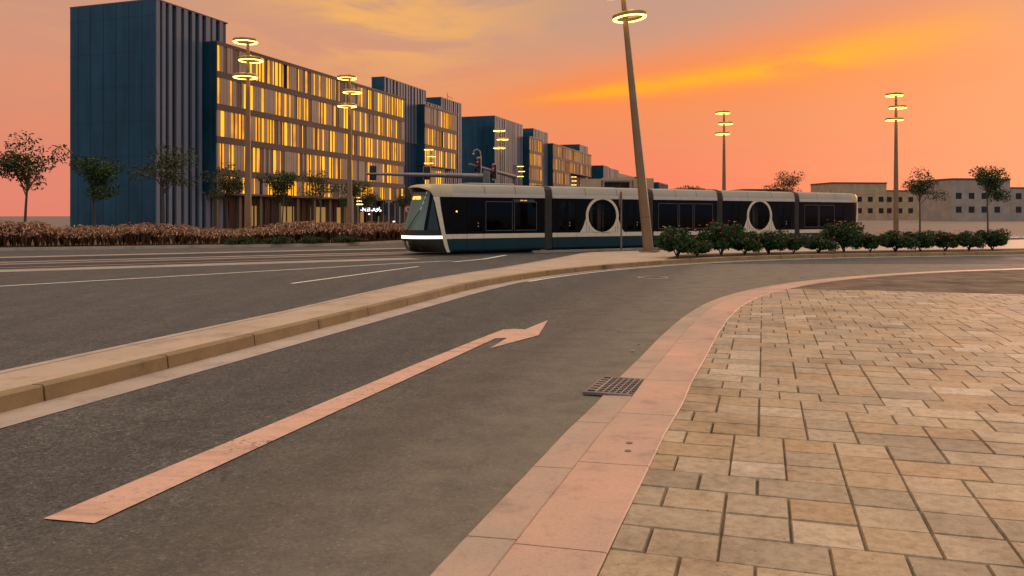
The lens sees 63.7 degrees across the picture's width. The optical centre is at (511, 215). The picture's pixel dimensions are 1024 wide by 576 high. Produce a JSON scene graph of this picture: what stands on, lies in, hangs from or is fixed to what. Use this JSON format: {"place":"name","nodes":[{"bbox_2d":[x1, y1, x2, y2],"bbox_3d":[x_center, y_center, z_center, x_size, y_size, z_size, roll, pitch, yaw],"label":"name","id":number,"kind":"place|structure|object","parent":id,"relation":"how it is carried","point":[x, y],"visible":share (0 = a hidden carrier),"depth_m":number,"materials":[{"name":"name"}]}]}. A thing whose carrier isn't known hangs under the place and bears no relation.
{"place":"outdoors","nodes":[
{"label":"outdoors","id":0,"kind":"place"},
{"bbox_2d":[0,220,404,246],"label":"ornamental grass","id":1,"kind":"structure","parent":0,"point":[22,233],"depth_m":46.51,"materials":[{"name":"brown plant"}]},
{"bbox_2d":[70,0,461,230],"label":"office building","id":2,"kind":"structure","parent":0,"point":[146,76],"depth_m":97.92,"materials":[{"name":"blue glass"}]},
{"bbox_2d":[359,206,381,211],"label":"illuminated sign","id":3,"kind":"object","parent":2,"relation":"attached to","point":[372,209],"visible":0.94,"depth_m":122.14,"materials":[{"name":"beige"}]},
{"bbox_2d":[0,236,1023,575],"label":"road","id":4,"kind":"structure","parent":0,"point":[424,472],"depth_m":7.58,"materials":[{"name":"grey asphalt"}]},
{"bbox_2d":[69,155,124,238],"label":"tree","id":5,"kind":"object","parent":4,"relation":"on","point":[100,176],"visible":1,"depth_m":56.56,"materials":[{"name":"green plant"}]},
{"bbox_2d":[126,144,199,223],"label":"tree","id":6,"kind":"object","parent":4,"relation":"on","point":[168,165],"visible":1,"depth_m":61.61,"materials":[{"name":"green plant"}]},
{"bbox_2d":[0,241,401,250],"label":"verge kerb face","id":7,"kind":"object","parent":4,"relation":"on","point":[167,247],"visible":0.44,"depth_m":44.92},
{"bbox_2d":[0,238,401,247],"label":"verge","id":8,"kind":"structure","parent":4,"relation":"on","point":[100,245],"depth_m":46.59,"materials":[{"name":"green plant"}]},
{"bbox_2d":[0,130,73,222],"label":"tree","id":9,"kind":"object","parent":8,"relation":"on","point":[9,165],"visible":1,"depth_m":51.84,"materials":[{"name":"green plant"}]},
{"bbox_2d":[29,240,401,247],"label":"verge kerb","id":10,"kind":"structure","parent":8,"relation":"on","point":[185,245],"depth_m":44.79,"materials":[{"name":"concrete"}]},
{"bbox_2d":[223,236,256,244],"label":"shrub","id":11,"kind":"object","parent":8,"relation":"on","point":[248,240],"visible":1,"depth_m":46.16,"materials":[{"name":"green plant"}]},
{"bbox_2d":[232,37,263,229],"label":"street lamp","id":12,"kind":"object","parent":8,"relation":"on","point":[247,76],"visible":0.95,"depth_m":51.87,"materials":[{"name":"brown metal"}]},
{"bbox_2d":[260,236,295,243],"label":"shrub","id":13,"kind":"object","parent":8,"relation":"on","point":[279,240],"visible":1,"depth_m":46.92,"materials":[{"name":"green plant"}]},
{"bbox_2d":[298,236,326,243],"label":"shrub","id":14,"kind":"object","parent":8,"relation":"on","point":[312,239],"visible":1,"depth_m":47.58,"materials":[{"name":"green plant"}]},
{"bbox_2d":[332,235,363,242],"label":"shrub","id":15,"kind":"object","parent":8,"relation":"on","point":[341,238],"visible":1,"depth_m":48.62,"materials":[{"name":"green plant"}]},
{"bbox_2d":[352,197,353,223],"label":"pole","id":16,"kind":"object","parent":8,"relation":"on","point":[352,210],"visible":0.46,"depth_m":57.96,"materials":[{"name":"grey metal"}]},
{"bbox_2d":[383,201,393,222],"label":"direction sign","id":17,"kind":"object","parent":8,"relation":"on","point":[388,208],"visible":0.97,"depth_m":61.98,"materials":[{"name":"metal"}]},
{"bbox_2d":[404,205,409,212],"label":"road sign","id":18,"kind":"object","parent":8,"relation":"on","point":[406,208],"visible":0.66,"depth_m":59.94,"materials":[{"name":"metal"}]},
{"bbox_2d":[0,248,405,257],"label":"track margin","id":19,"kind":"object","parent":4,"relation":"on","point":[195,253],"visible":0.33,"depth_m":38.36,"materials":[{"name":"grey concrete"}]},
{"bbox_2d":[0,258,415,271],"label":"track margin","id":20,"kind":"object","parent":4,"relation":"on","point":[108,267],"visible":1,"depth_m":29.08,"materials":[{"name":"grey concrete"}]},
{"bbox_2d":[199,162,244,228],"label":"tree","id":21,"kind":"object","parent":4,"relation":"on","point":[230,186],"visible":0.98,"depth_m":67.65,"materials":[{"name":"green plant"}]},
{"bbox_2d":[7,261,438,285],"bbox_3d":[-8.626,1.742,25.180,0.384,0.001,18.768,0,0,42],"label":"lane line","id":22,"kind":"object","parent":4,"relation":"on","point":[206,274],"visible":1,"depth_m":24.56,"materials":[{"name":"white paint"}]},
{"bbox_2d":[43,320,547,522],"bbox_3d":[-0.962,1.742,9.244,0.698,0.001,9.632,0,0,19],"label":"lane arrow","id":23,"kind":"object","parent":4,"relation":"on","point":[104,505],"visible":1,"depth_m":6.23,"materials":[{"name":"paint"}]},
{"bbox_2d":[337,74,361,224],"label":"street lamp","id":24,"kind":"object","parent":4,"relation":"on","point":[349,91],"visible":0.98,"depth_m":65.46,"materials":[{"name":"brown metal"}]},
{"bbox_2d":[296,266,419,282],"bbox_3d":[-4.472,1.742,24.910,0.158,0.001,7.601,0,0,19],"label":"lane line","id":25,"kind":"object","parent":4,"relation":"on","point":[355,274],"visible":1,"depth_m":24.15,"materials":[{"name":"white paint"}]},
{"bbox_2d":[366,149,489,182],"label":"signal mast","id":26,"kind":"object","parent":4,"relation":"on","point":[426,174],"visible":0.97,"depth_m":64.89,"materials":[{"name":"metal"}]},
{"bbox_2d":[454,255,505,261],"bbox_3d":[-1.087,1.742,34.041,0.536,0.001,5.808,0,0,20],"label":"lane line","id":27,"kind":"object","parent":4,"relation":"on","point":[480,259],"visible":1,"depth_m":33.81,"materials":[{"name":"white paint"}]},
{"bbox_2d":[0,255,976,427],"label":"gutter","id":28,"kind":"object","parent":4,"relation":"on","point":[26,413],"visible":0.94,"depth_m":9.63,"materials":[{"name":"concrete"}]},
{"bbox_2d":[468,156,516,185],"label":"signal mast","id":29,"kind":"object","parent":4,"relation":"on","point":[494,171],"visible":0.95,"depth_m":63.15,"materials":[{"name":"metal"}]},
{"bbox_2d":[0,239,1012,268],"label":"trackbed","id":30,"kind":"structure","parent":4,"relation":"on","point":[279,259],"depth_m":33.11,"materials":[{"name":"grey concrete"}]},
{"bbox_2d":[8,256,405,267],"bbox_3d":[-32.405,1.741,18.090,67.358,0.001,0.230,0,0,-32],"label":"track margin","id":31,"kind":"object","parent":30,"relation":"on","point":[195,262],"visible":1,"depth_m":30.88,"materials":[{"name":"grey concrete"}]},
{"bbox_2d":[0,252,512,266],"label":"rail","id":32,"kind":"object","parent":30,"relation":"on","point":[246,259],"depth_m":32.80,"materials":[{"name":"metal"}]},
{"bbox_2d":[401,183,857,252],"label":"tram","id":33,"kind":"object","parent":32,"relation":"on","point":[472,217],"visible":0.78,"depth_m":40.90,"materials":[{"name":"silver metal"}]},
{"bbox_2d":[0,237,1015,264],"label":"rail","id":34,"kind":"object","parent":30,"relation":"on","point":[264,257],"depth_m":34.38,"materials":[{"name":"metal"}]},
{"bbox_2d":[2,237,1019,264],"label":"track margin","id":35,"kind":"object","parent":30,"relation":"on","point":[265,257],"visible":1,"depth_m":34.60,"materials":[{"name":"grey concrete"}]},
{"bbox_2d":[532,237,1023,252],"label":"track kerb","id":36,"kind":"structure","parent":30,"relation":"on","point":[575,250],"depth_m":40.69,"materials":[{"name":"beige concrete"}]},
{"bbox_2d":[0,235,1022,261],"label":"trackbed","id":37,"kind":"structure","parent":4,"relation":"on","point":[224,254],"depth_m":36.46,"materials":[{"name":"grey concrete"}]},
{"bbox_2d":[12,249,406,258],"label":"rail","id":38,"kind":"object","parent":37,"relation":"on","point":[199,254],"depth_m":37.23,"materials":[{"name":"metal"}]},
{"bbox_2d":[0,235,1023,260],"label":"rail","id":39,"kind":"object","parent":37,"relation":"on","point":[202,255],"depth_m":35.51,"materials":[{"name":"metal"}]},
{"bbox_2d":[0,236,1022,262],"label":"track margin","id":40,"kind":"object","parent":4,"relation":"on","point":[235,256],"visible":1,"depth_m":34.66,"materials":[{"name":"grey concrete"}]},
{"bbox_2d":[0,251,1023,412],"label":"kerb","id":41,"kind":"structure","parent":4,"relation":"on","point":[26,395],"depth_m":11.42,"materials":[{"name":"beige concrete"}]},
{"bbox_2d":[0,240,1023,390],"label":"traffic island","id":42,"kind":"structure","parent":4,"relation":"on","point":[37,374],"depth_m":13.68,"materials":[{"name":"beige concrete"}]},
{"bbox_2d":[0,239,1023,372],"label":"curb","id":43,"kind":"structure","parent":42,"relation":"on","point":[72,356],"depth_m":11.70,"materials":[{"name":"concrete"}]},
{"bbox_2d":[619,192,623,250],"bbox_3d":[5.014,0.240,37.853,0.224,2.720,0.662,0,0,7],"label":"sign post","id":44,"kind":"object","parent":42,"relation":"on","point":[620,199],"visible":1,"depth_m":37.86,"materials":[{"name":"grey metal"}]},
{"bbox_2d":[612,0,659,251],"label":"street lamp","id":45,"kind":"object","parent":42,"relation":"on","point":[645,219],"visible":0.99,"depth_m":36.55,"materials":[{"name":"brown metal"}]},
{"bbox_2d":[668,248,1023,258],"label":"planting bed","id":46,"kind":"object","parent":42,"relation":"on","point":[798,252],"visible":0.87,"depth_m":36.02,"materials":[{"name":"soil"}]},
{"bbox_2d":[654,225,700,256],"bbox_3d":[6.574,0.973,31.706,1.975,1.280,1.924,0,0,-43],"label":"shrub","id":47,"kind":"object","parent":46,"relation":"on","point":[671,240],"visible":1,"depth_m":31.35,"materials":[{"name":"green plant"}]},
{"bbox_2d":[680,240,713,255],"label":"shrub","id":48,"kind":"object","parent":46,"relation":"on","point":[706,246],"visible":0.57,"depth_m":32.32,"materials":[{"name":"green plant"}]},
{"bbox_2d":[694,220,747,254],"bbox_3d":[8.297,0.879,33.157,1.924,1.471,1.975,0,0,-13],"label":"shrub","id":49,"kind":"object","parent":46,"relation":"on","point":[723,238],"visible":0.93,"depth_m":33.01,"materials":[{"name":"green plant"}]},
{"bbox_2d":[729,231,763,254],"bbox_3d":[9.772,1.121,33.974,1.587,0.977,1.546,0,0,-44],"label":"shrub","id":50,"kind":"object","parent":46,"relation":"on","point":[751,243],"visible":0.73,"depth_m":33.52,"materials":[{"name":"green plant"}]},
{"bbox_2d":[747,228,790,253],"bbox_3d":[10.722,1.062,34.861,2.116,1.097,2.062,0,0,16],"label":"shrub","id":51,"kind":"object","parent":46,"relation":"on","point":[771,240],"visible":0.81,"depth_m":34.27,"materials":[{"name":"green plant"}]},
{"bbox_2d":[777,234,811,252],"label":"shrub","id":52,"kind":"object","parent":46,"relation":"on","point":[795,243],"visible":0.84,"depth_m":34.93,"materials":[{"name":"green plant"}]},
{"bbox_2d":[802,234,840,252],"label":"shrub","id":53,"kind":"object","parent":46,"relation":"on","point":[820,243],"visible":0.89,"depth_m":35.27,"materials":[{"name":"green plant"}]},
{"bbox_2d":[819,219,864,251],"bbox_3d":[14.480,0.879,36.348,1.975,1.471,1.924,0,0,15],"label":"shrub","id":54,"kind":"object","parent":46,"relation":"on","point":[849,235],"visible":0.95,"depth_m":35.80,"materials":[{"name":"green plant"}]},
{"bbox_2d":[851,232,890,251],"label":"shrub","id":55,"kind":"object","parent":46,"relation":"on","point":[870,242],"visible":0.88,"depth_m":36.27,"materials":[{"name":"green plant"}]},
{"bbox_2d":[878,229,920,251],"bbox_3d":[17.361,1.098,36.847,1.924,1.024,1.975,0,0,44],"label":"shrub","id":56,"kind":"object","parent":46,"relation":"on","point":[898,240],"visible":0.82,"depth_m":36.36,"materials":[{"name":"green plant"}]},
{"bbox_2d":[905,230,936,250],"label":"shrub","id":57,"kind":"object","parent":46,"relation":"on","point":[926,238],"visible":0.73,"depth_m":36.93,"materials":[{"name":"green plant"}]},
{"bbox_2d":[925,230,975,250],"bbox_3d":[19.599,1.116,37.438,2.062,0.987,2.116,0,0,-16],"label":"shrub","id":58,"kind":"object","parent":46,"relation":"on","point":[947,240],"visible":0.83,"depth_m":37.22,"materials":[{"name":"green plant"}]},
{"bbox_2d":[959,230,986,250],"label":"shrub","id":59,"kind":"object","parent":46,"relation":"on","point":[978,242],"visible":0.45,"depth_m":37.60,"materials":[{"name":"green plant"}]},
{"bbox_2d":[975,227,1010,249],"bbox_3d":[22.275,1.068,38.530,1.763,1.085,1.718,0,0,13],"label":"shrub","id":60,"kind":"object","parent":46,"relation":"on","point":[993,239],"visible":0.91,"depth_m":38.04,"materials":[{"name":"green plant"}]},
{"bbox_2d":[638,276,667,278],"bbox_3d":[4.000,1.741,23.400,0.860,0.016,0.860,0,0,-17],"label":"manhole cover","id":61,"kind":"object","parent":4,"relation":"on","point":[654,277],"visible":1,"depth_m":23.27,"materials":[{"name":"metal"}]},
{"bbox_2d":[430,273,892,575],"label":"kerb channel","id":62,"kind":"object","parent":4,"relation":"on","point":[486,544],"visible":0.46,"depth_m":5.37,"materials":[{"name":"beige concrete"}]},
{"bbox_2d":[583,376,643,395],"bbox_3d":[1.073,1.725,8.346,0.520,0.030,0.830,0,0,20],"label":"drain grate","id":63,"kind":"object","parent":62,"relation":"in","point":[614,386],"visible":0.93,"depth_m":8.28,"materials":[{"name":"metal"}]},
{"bbox_2d":[490,268,1023,575],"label":"kerb slab","id":64,"kind":"structure","parent":4,"relation":"on","point":[573,527],"depth_m":5.48,"materials":[{"name":"beige concrete"}]},
{"bbox_2d":[528,255,996,281],"bbox_3d":[35.782,1.740,39.508,78.805,0.001,6.571,0,0,-22],"label":"edge line","id":65,"kind":"object","parent":4,"relation":"on","point":[697,263],"visible":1,"depth_m":28.42,"materials":[{"name":"white paint"}]},
{"bbox_2d":[563,255,968,274],"bbox_3d":[36.483,1.739,40.234,77.129,0.001,5.283,0,0,-21],"label":"edge line","id":66,"kind":"object","parent":4,"relation":"on","point":[725,261],"visible":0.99,"depth_m":30.85,"materials":[{"name":"white paint"}]},
{"bbox_2d":[644,270,1023,575],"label":"footway bed","id":67,"kind":"object","parent":4,"relation":"on","point":[999,282],"visible":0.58,"depth_m":20.15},
{"bbox_2d":[599,289,1023,575],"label":"footway","id":68,"kind":"structure","parent":67,"relation":"on","point":[955,361],"depth_m":6.06,"materials":[{"name":"stone"}]},
{"bbox_2d":[0,216,1023,235],"bbox_3d":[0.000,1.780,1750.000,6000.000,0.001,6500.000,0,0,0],"label":"ground","id":69,"kind":"structure","parent":0,"point":[882,226],"depth_m":172.73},
{"bbox_2d":[256,170,299,223],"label":"tree","id":70,"kind":"object","parent":69,"relation":"on","point":[281,186],"visible":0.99,"depth_m":75.89,"materials":[{"name":"green plant"}]},
{"bbox_2d":[297,170,343,221],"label":"tree","id":71,"kind":"object","parent":69,"relation":"on","point":[315,183],"visible":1,"depth_m":83.98,"materials":[{"name":"green plant"}]},
{"bbox_2d":[338,180,369,224],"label":"tree","id":72,"kind":"object","parent":69,"relation":"on","point":[355,190],"visible":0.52,"depth_m":91.94,"materials":[{"name":"green plant"}]},
{"bbox_2d":[357,186,380,222],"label":"tree","id":73,"kind":"object","parent":69,"relation":"on","point":[366,200],"visible":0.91,"depth_m":99.78,"materials":[{"name":"green plant"}]},
{"bbox_2d":[394,186,411,221],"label":"tree","id":74,"kind":"object","parent":69,"relation":"on","point":[404,201],"visible":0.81,"depth_m":89.86,"materials":[{"name":"green plant"}]},
{"bbox_2d":[424,148,435,183],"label":"street lamp","id":75,"kind":"object","parent":69,"relation":"on","point":[429,156],"visible":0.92,"depth_m":135.88,"materials":[{"name":"brown metal"}]},
{"bbox_2d":[493,128,508,183],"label":"street lamp","id":76,"kind":"object","parent":69,"relation":"on","point":[500,130],"visible":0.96,"depth_m":105.88,"materials":[{"name":"brown metal"}]},
{"bbox_2d":[517,165,524,185],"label":"street lamp","id":77,"kind":"object","parent":69,"relation":"on","point":[520,171],"visible":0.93,"depth_m":181.88,"materials":[{"name":"brown metal"}]},
{"bbox_2d":[675,185,700,189],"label":"tree","id":78,"kind":"object","parent":69,"relation":"on","point":[692,187],"visible":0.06,"depth_m":104.56,"materials":[{"name":"green plant"}]},
{"bbox_2d":[715,110,732,189],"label":"street lamp","id":79,"kind":"object","parent":69,"relation":"on","point":[723,123],"visible":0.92,"depth_m":87.88,"materials":[{"name":"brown metal"}]},
{"bbox_2d":[762,170,804,191],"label":"tree","id":80,"kind":"object","parent":69,"relation":"on","point":[791,182],"visible":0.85,"depth_m":91.27,"materials":[{"name":"green plant"}]},
{"bbox_2d":[885,92,906,233],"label":"street lamp","id":81,"kind":"object","parent":69,"relation":"on","point":[896,195],"visible":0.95,"depth_m":74.87,"materials":[{"name":"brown metal"}]},
{"bbox_2d":[901,167,949,232],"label":"tree","id":82,"kind":"object","parent":69,"relation":"on","point":[915,188],"visible":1,"depth_m":83.70,"materials":[{"name":"green plant"}]},
{"bbox_2d":[968,165,1010,229],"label":"tree","id":83,"kind":"object","parent":69,"relation":"on","point":[990,180],"visible":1,"depth_m":77.54,"materials":[{"name":"green plant"}]},
{"bbox_2d":[0,0,1023,215],"label":"sky","id":84,"kind":"structure","parent":0,"point":[803,85],"materials":[{"name":"orange"}]},
{"bbox_2d":[462,115,591,186],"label":"office building","id":85,"kind":"structure","parent":0,"point":[537,156],"depth_m":212.59,"materials":[{"name":"blue glass"}]},
{"bbox_2d":[588,165,631,178],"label":"office building","id":86,"kind":"structure","parent":0,"point":[600,171],"depth_m":305.62,"materials":[{"name":"blue glass"}]},
{"bbox_2d":[581,177,653,188],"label":"building","id":87,"kind":"structure","parent":0,"point":[625,182],"depth_m":111.71,"materials":[{"name":"stone"}]},
{"bbox_2d":[654,182,667,188],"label":"office building","id":88,"kind":"structure","parent":0,"point":[658,185],"depth_m":436.85,"materials":[{"name":"blue glass"}]},
{"bbox_2d":[738,189,780,190],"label":"building","id":89,"kind":"structure","parent":0,"point":[754,189],"depth_m":420.65,"materials":[{"name":"beige glass"}]},
{"bbox_2d":[810,182,918,219],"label":"building","id":90,"kind":"structure","parent":0,"point":[874,200],"depth_m":362.29,"materials":[{"name":"beige concrete"}]},
{"bbox_2d":[920,178,1023,220],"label":"building","id":91,"kind":"structure","parent":0,"point":[966,201],"depth_m":301.87,"materials":[{"name":"beige concrete"}]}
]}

